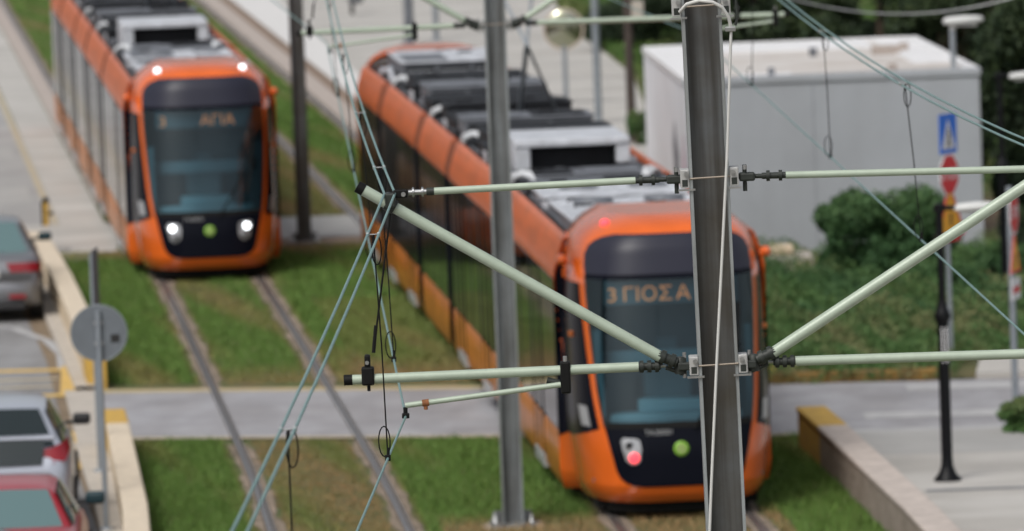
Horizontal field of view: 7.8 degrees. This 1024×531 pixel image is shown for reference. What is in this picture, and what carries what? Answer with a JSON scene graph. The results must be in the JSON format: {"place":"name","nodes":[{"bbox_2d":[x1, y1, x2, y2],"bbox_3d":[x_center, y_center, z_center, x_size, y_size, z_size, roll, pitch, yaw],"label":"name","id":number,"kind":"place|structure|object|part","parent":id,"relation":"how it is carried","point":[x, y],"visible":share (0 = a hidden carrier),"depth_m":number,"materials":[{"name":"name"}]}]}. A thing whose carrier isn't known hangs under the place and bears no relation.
{"place":"outdoors","nodes":[
{"label":"outdoors","id":0,"kind":"place"},
{"bbox_2d":[0,106,88,260],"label":"road","id":1,"kind":"structure","parent":0,"point":[14,172],"depth_m":139.87,"materials":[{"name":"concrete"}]},
{"bbox_2d":[0,94,58,224],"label":"edge line","id":2,"kind":"object","parent":1,"relation":"on","point":[36,181],"visible":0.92,"depth_m":145.95,"materials":[{"name":"paint"}]},
{"bbox_2d":[0,307,97,530],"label":"road","id":3,"kind":"structure","parent":0,"point":[18,350],"depth_m":104.65,"materials":[{"name":"asphalt"}]},
{"bbox_2d":[0,215,50,316],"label":"parked car","id":4,"kind":"object","parent":3,"relation":"on","point":[21,280],"visible":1,"depth_m":110.74,"materials":[{"name":"grey"}]},
{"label":"rear window","id":5,"kind":"part","parent":4,"relation":"part of","materials":[{"name":"teal glass"}]},
{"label":"side window","id":6,"kind":"part","parent":4,"relation":"part of","materials":[{"name":"grey glass"}]},
{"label":"side window","id":7,"kind":"part","parent":4,"relation":"part of","materials":[{"name":"grey glass"}]},
{"bbox_2d":[0,326,64,368],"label":"road marking","id":8,"kind":"object","parent":3,"relation":"on","point":[51,344],"visible":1,"depth_m":107.44,"materials":[{"name":"white paint"}]},
{"bbox_2d":[0,366,81,467],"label":"yellow box marking","id":9,"kind":"object","parent":3,"relation":"on","point":[66,383],"visible":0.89,"depth_m":101.83,"materials":[{"name":"paint"}]},
{"bbox_2d":[0,393,90,503],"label":"hatchback","id":10,"kind":"object","parent":3,"relation":"on","point":[36,436],"visible":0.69,"depth_m":83.59,"materials":[{"name":"silver metal"}]},
{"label":"lower window","id":11,"kind":"part","parent":10,"relation":"part of","materials":[{"name":"black glass"}]},
{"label":"rear window","id":12,"kind":"part","parent":10,"relation":"part of","materials":[{"name":"black glass"}]},
{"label":"side window","id":13,"kind":"part","parent":10,"relation":"part of","materials":[{"name":"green glass"}]},
{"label":"side window","id":14,"kind":"part","parent":10,"relation":"part of","materials":[{"name":"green glass"}]},
{"bbox_2d":[0,474,104,530],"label":"parked car","id":15,"kind":"object","parent":3,"relation":"on","point":[38,502],"visible":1,"depth_m":76.33,"materials":[{"name":"red"}]},
{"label":"rear window","id":16,"kind":"part","parent":15,"relation":"part of","materials":[{"name":"teal glass"}]},
{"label":"side window","id":17,"kind":"part","parent":15,"relation":"part of","materials":[{"name":"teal glass"}]},
{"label":"side window","id":18,"kind":"part","parent":15,"relation":"part of","materials":[{"name":"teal glass"}]},
{"bbox_2d":[43,284,93,388],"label":"kerb strip","id":19,"kind":"object","parent":3,"relation":"on","point":[57,330],"visible":0.38,"depth_m":106.68,"materials":[{"name":"concrete"}]},
{"bbox_2d":[0,28,118,252],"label":"platform paving","id":20,"kind":"structure","parent":0,"point":[68,195],"depth_m":148.13,"materials":[{"name":"concrete"}]},
{"bbox_2d":[41,197,52,225],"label":"bollard","id":21,"kind":"object","parent":20,"relation":"on","point":[45,213],"visible":1,"depth_m":123.05,"materials":[{"name":"yellow"}]},
{"bbox_2d":[25,223,118,247],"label":"pavement","id":22,"kind":"structure","parent":0,"point":[83,235],"depth_m":126.60,"materials":[{"name":"concrete"}]},
{"bbox_2d":[348,0,362,14],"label":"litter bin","id":23,"kind":"object","parent":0,"point":[352,2],"visible":1,"depth_m":196.38,"materials":[{"name":"metal"}]},
{"bbox_2d":[0,0,886,530],"bbox_3d":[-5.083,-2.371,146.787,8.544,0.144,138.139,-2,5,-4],"label":"grass","id":24,"kind":"structure","parent":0,"point":[140,322],"depth_m":101.24,"materials":[{"name":"plant"}]},
{"bbox_2d":[0,3,99,203],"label":"platform edge","id":25,"kind":"object","parent":24,"relation":"on","point":[45,93],"visible":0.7,"depth_m":174.20,"materials":[{"name":"concrete"}]},
{"bbox_2d":[203,0,357,132],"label":"track side strip","id":26,"kind":"object","parent":24,"relation":"on","point":[322,93],"visible":0.61,"depth_m":177.69,"materials":[{"name":"concrete"}]},
{"bbox_2d":[220,0,356,110],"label":"track side edge","id":27,"kind":"object","parent":24,"relation":"on","point":[316,73],"visible":0.5,"depth_m":182.31,"materials":[{"name":"concrete"}]},
{"bbox_2d":[280,214,361,237],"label":"crossing","id":28,"kind":"object","parent":24,"relation":"on","point":[335,225],"visible":0.12,"depth_m":126.42,"materials":[{"name":"concrete"}]},
{"bbox_2d":[288,0,320,242],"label":"catenary mast","id":29,"kind":"object","parent":28,"relation":"on","point":[304,234],"visible":1,"depth_m":123.20,"materials":[{"name":"metal"}]},
{"bbox_2d":[281,236,362,245],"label":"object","id":30,"kind":"structure","parent":24,"relation":"on","point":[357,239],"depth_m":123.45,"materials":[{"name":"concrete"}]},
{"bbox_2d":[253,272,414,530],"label":"rail","id":31,"kind":"object","parent":24,"relation":"on","point":[395,502],"visible":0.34,"depth_m":95.74,"materials":[{"name":"metal"}]},
{"bbox_2d":[51,0,280,276],"bbox_3d":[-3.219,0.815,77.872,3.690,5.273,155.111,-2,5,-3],"label":"tram","id":32,"kind":"object","parent":31,"relation":"on","point":[165,113],"visible":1,"depth_m":118.00,"materials":[{"name":"orange metal"}]},
{"bbox_2d":[3,0,778,530],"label":"rail margins","id":33,"kind":"object","parent":24,"relation":"on","point":[401,494],"visible":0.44,"depth_m":103.03,"materials":[{"name":"concrete"}]},
{"bbox_2d":[4,2,53,83],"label":"platform kerb","id":34,"kind":"structure","parent":33,"relation":"on","point":[30,45],"depth_m":186.99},
{"bbox_2d":[0,0,276,530],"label":"rail","id":35,"kind":"object","parent":33,"relation":"on","point":[269,524],"visible":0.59,"depth_m":100.16,"materials":[{"name":"metal"}]},
{"bbox_2d":[196,0,769,530],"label":"rail","id":36,"kind":"object","parent":33,"relation":"on","point":[754,520],"visible":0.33,"depth_m":160.30,"materials":[{"name":"metal"}]},
{"bbox_2d":[356,0,771,511],"bbox_3d":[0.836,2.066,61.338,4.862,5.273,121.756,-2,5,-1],"label":"tram","id":37,"kind":"object","parent":36,"relation":"on","point":[620,256],"visible":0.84,"depth_m":87.55,"materials":[{"name":"orange metal"}]},
{"bbox_2d":[277,134,627,530],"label":"rail","id":38,"kind":"object","parent":24,"relation":"on","point":[615,520],"visible":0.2,"depth_m":130.83,"materials":[{"name":"metal"}]},
{"bbox_2d":[479,0,543,528],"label":"catenary mast","id":39,"kind":"object","parent":24,"relation":"on","point":[495,23],"visible":1,"depth_m":83.22,"materials":[{"name":"metal"}]},
{"bbox_2d":[296,0,479,53],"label":"cantilever arm","id":40,"kind":"object","parent":39,"relation":"attached to","point":[414,27],"visible":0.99,"depth_m":82.89},
{"bbox_2d":[511,0,788,29],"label":"cantilever arm","id":41,"kind":"object","parent":39,"relation":"attached to","point":[774,14],"visible":0.77,"depth_m":83.00},
{"bbox_2d":[779,0,1023,146],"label":"messenger wire","id":42,"kind":"object","parent":41,"relation":"attached to","point":[920,95],"visible":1,"depth_m":54.22,"materials":[{"name":"metal"}]},
{"bbox_2d":[818,30,831,158],"bbox_3d":[2.649,-1.446,63.613,0.089,1.093,0.024,-2,5,0],"label":"dropper","id":43,"kind":"object","parent":42,"relation":"hanging from","point":[819,31],"visible":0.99,"depth_m":63.61,"materials":[{"name":"black metal"}]},
{"bbox_2d":[899,82,923,241],"bbox_3d":[2.916,-0.754,54.941,0.144,1.173,0.024,-2,5,0],"label":"dropper","id":44,"kind":"object","parent":42,"relation":"hanging from","point":[918,215],"visible":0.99,"depth_m":54.94,"materials":[{"name":"black metal"}]},
{"bbox_2d":[786,0,1023,139],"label":"messenger wire","id":45,"kind":"object","parent":41,"relation":"attached to","point":[926,92],"visible":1,"depth_m":54.62,"materials":[{"name":"metal"}]},
{"bbox_2d":[746,0,753,86],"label":"dropper","id":46,"kind":"object","parent":45,"relation":"hanging from","point":[751,83],"visible":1,"depth_m":73.69,"materials":[{"name":"black metal"}]},
{"bbox_2d":[670,0,750,530],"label":"catenary mast","id":47,"kind":"object","parent":24,"relation":"on","point":[702,176],"visible":1,"depth_m":44.12,"materials":[{"name":"metal"}]},
{"bbox_2d":[344,167,689,418],"bbox_3d":[0.016,0.167,44.074,2.041,1.415,0.146,-2,5,0],"label":"cantilever arm","id":48,"kind":"object","parent":47,"relation":"attached to","point":[565,370],"visible":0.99,"depth_m":44.08},
{"bbox_2d":[230,0,384,530],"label":"messenger wire","id":49,"kind":"object","parent":48,"relation":"attached to","point":[246,501],"visible":1,"depth_m":37.57,"materials":[{"name":"metal"}]},
{"bbox_2d":[338,53,355,172],"bbox_3d":[-1.393,-1.288,63.614,0.118,1.023,0.024,-2,5,0],"label":"dropper","id":50,"kind":"object","parent":49,"relation":"hanging from","point":[353,169],"visible":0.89,"depth_m":63.62,"materials":[{"name":"black metal"}]},
{"bbox_2d":[246,0,395,530],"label":"messenger wire","id":51,"kind":"object","parent":48,"relation":"attached to","point":[254,516],"visible":1,"depth_m":37.60,"materials":[{"name":"metal"}]},
{"bbox_2d":[278,426,298,530],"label":"dropper","id":52,"kind":"object","parent":51,"relation":"hanging from","point":[288,452],"visible":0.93,"depth_m":33.18,"materials":[{"name":"black metal"}]},
{"bbox_2d":[328,0,339,97],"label":"dropper","id":53,"kind":"object","parent":51,"relation":"hanging from","point":[337,94],"visible":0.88,"depth_m":73.70,"materials":[{"name":"black metal"}]},
{"bbox_2d":[354,111,373,260],"bbox_3d":[-1.075,-0.579,54.943,0.112,1.098,0.024,-2,5,0],"label":"dropper","id":54,"kind":"object","parent":51,"relation":"hanging from","point":[360,113],"visible":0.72,"depth_m":54.93,"materials":[{"name":"black metal"}]},
{"bbox_2d":[366,232,390,460],"bbox_3d":[-0.742,0.452,41.885,0.095,1.279,0.024,-2,5,0],"label":"dropper","id":55,"kind":"object","parent":51,"relation":"hanging from","point":[388,455],"visible":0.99,"depth_m":41.89,"materials":[{"name":"black metal"}]},
{"bbox_2d":[373,165,395,361],"bbox_3d":[-0.802,-0.010,47.466,0.107,1.245,0.024,-2,5,0],"label":"dropper","id":56,"kind":"object","parent":51,"relation":"hanging from","point":[391,331],"visible":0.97,"depth_m":47.48,"materials":[{"name":"black metal"}]},
{"bbox_2d":[272,0,406,530],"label":"contact wire","id":57,"kind":"object","parent":48,"relation":"attached to","point":[387,459],"visible":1,"depth_m":50.07,"materials":[{"name":"metal"}]},
{"bbox_2d":[678,0,738,530],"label":"earth cable","id":58,"kind":"object","parent":47,"relation":"hanging from","point":[730,28],"visible":1,"depth_m":43.99,"materials":[{"name":"grey plastic"}]},
{"bbox_2d":[739,164,1023,375],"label":"cantilever arm","id":59,"kind":"object","parent":47,"relation":"attached to","point":[772,353],"visible":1,"depth_m":44.06},
{"bbox_2d":[613,0,1023,334],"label":"contact wire","id":60,"kind":"object","parent":59,"relation":"hanging from","point":[940,257],"visible":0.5,"depth_m":58.78,"materials":[{"name":"metal"}]},
{"bbox_2d":[796,406,960,530],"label":"retaining wall","id":61,"kind":"structure","parent":24,"relation":"on","point":[871,478],"depth_m":83.75,"materials":[{"name":"concrete"}]},
{"bbox_2d":[104,389,797,436],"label":"crossing road","id":62,"kind":"structure","parent":0,"point":[198,414],"depth_m":95.97,"materials":[{"name":"concrete"}]},
{"bbox_2d":[64,390,96,441],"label":"dropped kerb","id":63,"kind":"structure","parent":62,"relation":"on","point":[79,401],"depth_m":97.54,"materials":[{"name":"concrete"}]},
{"bbox_2d":[66,385,483,392],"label":"crossing edge","id":64,"kind":"object","parent":62,"relation":"on","point":[287,389],"visible":0.6,"depth_m":99.25,"materials":[{"name":"beige paint"}]},
{"bbox_2d":[132,433,797,438],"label":"crossing edge","id":65,"kind":"object","parent":62,"relation":"on","point":[376,436],"visible":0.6,"depth_m":93.16,"materials":[{"name":"grey paint"}]},
{"bbox_2d":[279,0,646,156],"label":"pavement","id":66,"kind":"structure","parent":0,"point":[580,88],"depth_m":181.53,"materials":[{"name":"concrete"}]},
{"bbox_2d":[232,0,359,97],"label":"pavement kerb","id":67,"kind":"structure","parent":66,"relation":"on","point":[272,16],"depth_m":185.17,"materials":[{"name":"concrete"}]},
{"bbox_2d":[400,0,417,44],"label":"post","id":68,"kind":"object","parent":66,"relation":"on","point":[408,12],"visible":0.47,"depth_m":181.04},
{"bbox_2d":[431,0,441,40],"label":"post","id":69,"kind":"object","parent":66,"relation":"on","point":[435,21],"visible":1,"depth_m":182.40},
{"bbox_2d":[543,8,583,97],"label":"traffic mirror","id":70,"kind":"object","parent":66,"relation":"on","point":[564,38],"visible":0.88,"depth_m":156.10,"materials":[{"name":"beige mirror"}]},
{"bbox_2d":[591,0,601,120],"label":"post","id":71,"kind":"object","parent":66,"relation":"on","point":[596,66],"depth_m":149.84,"materials":[{"name":"metal"}]},
{"bbox_2d":[623,0,643,142],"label":"pole","id":72,"kind":"object","parent":66,"relation":"on","point":[629,55],"visible":0.63,"depth_m":144.01,"materials":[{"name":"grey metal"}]},
{"bbox_2d":[625,108,646,144],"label":"plant","id":73,"kind":"object","parent":66,"relation":"on","point":[636,125],"visible":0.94,"depth_m":143.31,"materials":[{"name":"green plant"}]},
{"bbox_2d":[24,198,1018,530],"bbox_3d":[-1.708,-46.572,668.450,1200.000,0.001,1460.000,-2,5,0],"label":"ground","id":74,"kind":"structure","parent":0,"point":[42,328],"depth_m":105.42,"materials":[{"name":"concrete"}]},
{"bbox_2d":[28,231,106,389],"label":"parapet","id":75,"kind":"structure","parent":74,"relation":"on","point":[64,291],"depth_m":111.03,"materials":[{"name":"concrete"}]},
{"bbox_2d":[74,442,122,530],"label":"kerb strip","id":76,"kind":"object","parent":74,"relation":"on","point":[87,454],"visible":0.39,"depth_m":88.79,"materials":[{"name":"concrete"}]},
{"bbox_2d":[89,247,101,471],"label":"sign post","id":77,"kind":"object","parent":76,"relation":"on","point":[94,277],"visible":0.75,"depth_m":89.67,"materials":[{"name":"metal"}]},
{"bbox_2d":[70,304,126,530],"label":"round sign","id":78,"kind":"object","parent":76,"relation":"on","point":[98,333],"visible":1,"depth_m":83.68,"materials":[{"name":"metal"}]},
{"bbox_2d":[104,409,149,530],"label":"parapet","id":79,"kind":"structure","parent":74,"relation":"on","point":[130,491],"depth_m":85.90,"materials":[{"name":"concrete"}]},
{"bbox_2d":[642,36,983,259],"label":"kiosk building","id":80,"kind":"structure","parent":74,"relation":"on","point":[868,121],"depth_m":116.32,"materials":[{"name":"metal"}]},
{"bbox_2d":[943,15,982,67],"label":"roof lamp","id":81,"kind":"object","parent":80,"relation":"on","point":[953,22],"visible":1,"depth_m":117.08,"materials":[{"name":"grey"}]},
{"bbox_2d":[770,367,937,383],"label":"planter kerb","id":82,"kind":"structure","parent":74,"relation":"on","point":[893,376],"depth_m":97.59,"materials":[{"name":"concrete"}]},
{"bbox_2d":[956,0,1023,174],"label":"tree","id":83,"kind":"object","parent":74,"relation":"on","point":[1017,123],"visible":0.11,"depth_m":126.88,"materials":[{"name":"green plant"}]},
{"bbox_2d":[979,0,1023,223],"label":"tree","id":84,"kind":"object","parent":74,"relation":"on","point":[1005,33],"visible":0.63,"depth_m":119.00,"materials":[{"name":"green plant"}]},
{"bbox_2d":[995,394,1023,433],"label":"bush","id":85,"kind":"object","parent":74,"relation":"on","point":[1010,413],"visible":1,"depth_m":90.09,"materials":[{"name":"green plant"}]},
{"bbox_2d":[555,0,998,197],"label":"grass verge","id":86,"kind":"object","parent":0,"point":[988,194],"depth_m":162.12,"materials":[{"name":"green plant"}]},
{"bbox_2d":[581,0,681,44],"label":"tree","id":87,"kind":"object","parent":86,"relation":"on","point":[641,31],"visible":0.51,"depth_m":174.97,"materials":[{"name":"green plant"}]},
{"bbox_2d":[670,22,744,44],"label":"tree","id":88,"kind":"object","parent":86,"relation":"on","point":[736,36],"visible":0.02,"depth_m":131.00,"materials":[{"name":"green plant"}]},
{"bbox_2d":[721,0,787,41],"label":"tree","id":89,"kind":"object","parent":86,"relation":"on","point":[760,6],"visible":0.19,"depth_m":167.77,"materials":[{"name":"green plant"}]},
{"bbox_2d":[744,0,864,41],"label":"tree","id":90,"kind":"object","parent":86,"relation":"on","point":[840,24],"visible":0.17,"depth_m":132.81,"materials":[{"name":"green plant"}]},
{"bbox_2d":[858,0,949,51],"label":"tree","id":91,"kind":"object","parent":86,"relation":"on","point":[873,28],"visible":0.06,"depth_m":160.08,"materials":[{"name":"green plant"}]},
{"bbox_2d":[882,0,997,165],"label":"tree","id":92,"kind":"object","parent":86,"relation":"on","point":[928,28],"visible":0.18,"depth_m":130.83,"materials":[{"name":"green plant"}]},
{"bbox_2d":[936,0,997,62],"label":"tree","id":93,"kind":"object","parent":86,"relation":"on","point":[965,43],"visible":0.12,"depth_m":146.94,"materials":[{"name":"green plant"}]},
{"bbox_2d":[768,243,1022,382],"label":"planted bed","id":94,"kind":"object","parent":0,"point":[967,370],"visible":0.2,"depth_m":99.86,"materials":[{"name":"plant"}]},
{"bbox_2d":[768,244,813,271],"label":"concrete block","id":95,"kind":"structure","parent":94,"relation":"on","point":[789,248],"depth_m":113.90,"materials":[{"name":"concrete"}]},
{"bbox_2d":[794,264,881,295],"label":"shrub","id":96,"kind":"object","parent":94,"relation":"on","point":[828,273],"visible":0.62,"depth_m":109.42,"materials":[{"name":"green plant"}]},
{"bbox_2d":[811,182,964,274],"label":"bush","id":97,"kind":"object","parent":94,"relation":"on","point":[878,233],"visible":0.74,"depth_m":110.22,"materials":[{"name":"green plant"}]},
{"bbox_2d":[757,227,1023,384],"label":"ground cover","id":98,"kind":"object","parent":94,"relation":"on","point":[921,339],"visible":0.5,"depth_m":103.61,"materials":[{"name":"green plant"}]},
{"bbox_2d":[764,242,1023,335],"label":"undergrowth","id":99,"kind":"object","parent":94,"relation":"on","point":[850,289],"visible":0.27,"depth_m":107.10,"materials":[{"name":"green plant"}]},
{"bbox_2d":[905,256,995,289],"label":"shrub","id":100,"kind":"object","parent":94,"relation":"on","point":[928,265],"visible":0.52,"depth_m":108.91,"materials":[{"name":"green plant"}]},
{"bbox_2d":[938,112,964,366],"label":"sign post","id":101,"kind":"object","parent":94,"relation":"on","point":[948,145],"visible":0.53,"depth_m":98.98,"materials":[{"name":"grey"}]},
{"bbox_2d":[972,240,1023,280],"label":"shrub","id":102,"kind":"object","parent":94,"relation":"on","point":[985,255],"visible":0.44,"depth_m":109.86,"materials":[{"name":"green plant"}]},
{"bbox_2d":[994,72,1023,291],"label":"lamp post","id":103,"kind":"object","parent":94,"relation":"on","point":[1002,177],"visible":0.62,"depth_m":108.74,"materials":[{"name":"black"}]},
{"bbox_2d":[995,204,1023,248],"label":"bush","id":104,"kind":"object","parent":94,"relation":"on","point":[1019,234],"visible":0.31,"depth_m":113.85,"materials":[{"name":"green plant"}]},
{"bbox_2d":[769,377,1023,428],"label":"road","id":105,"kind":"structure","parent":0,"point":[849,404],"depth_m":95.11,"materials":[{"name":"asphalt"}]},
{"bbox_2d":[853,381,1023,431],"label":"road marking","id":106,"kind":"object","parent":105,"relation":"on","point":[976,385],"visible":0.67,"depth_m":93.43,"materials":[{"name":"white paint"}]},
{"bbox_2d":[1006,186,1020,400],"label":"sign post","id":107,"kind":"object","parent":105,"relation":"on","point":[1012,211],"visible":0.98,"depth_m":93.85,"materials":[{"name":"white"}]},
{"bbox_2d":[794,0,1005,14],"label":"span wire","id":108,"kind":"object","parent":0,"point":[899,13],"visible":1,"depth_m":100.08,"materials":[{"name":"metal"}]},
{"bbox_2d":[856,428,1023,454],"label":"pavement band","id":109,"kind":"object","parent":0,"point":[929,441],"depth_m":89.41,"materials":[{"name":"concrete"}]},
{"bbox_2d":[881,451,1023,530],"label":"pavement","id":110,"kind":"structure","parent":0,"point":[986,510],"depth_m":84.75,"materials":[{"name":"concrete"}]},
{"bbox_2d":[933,201,988,481],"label":"lamp post","id":111,"kind":"object","parent":110,"relation":"on","point":[947,471],"visible":0.88,"depth_m":85.16,"materials":[{"name":"black"}]},
{"bbox_2d":[926,486,1023,490],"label":"pavement joint","id":112,"kind":"object","parent":110,"relation":"on","point":[975,488],"visible":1,"depth_m":84.39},
{"bbox_2d":[976,359,1023,378],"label":"pavement","id":113,"kind":"structure","parent":0,"point":[989,369],"depth_m":97.75,"materials":[{"name":"concrete"}]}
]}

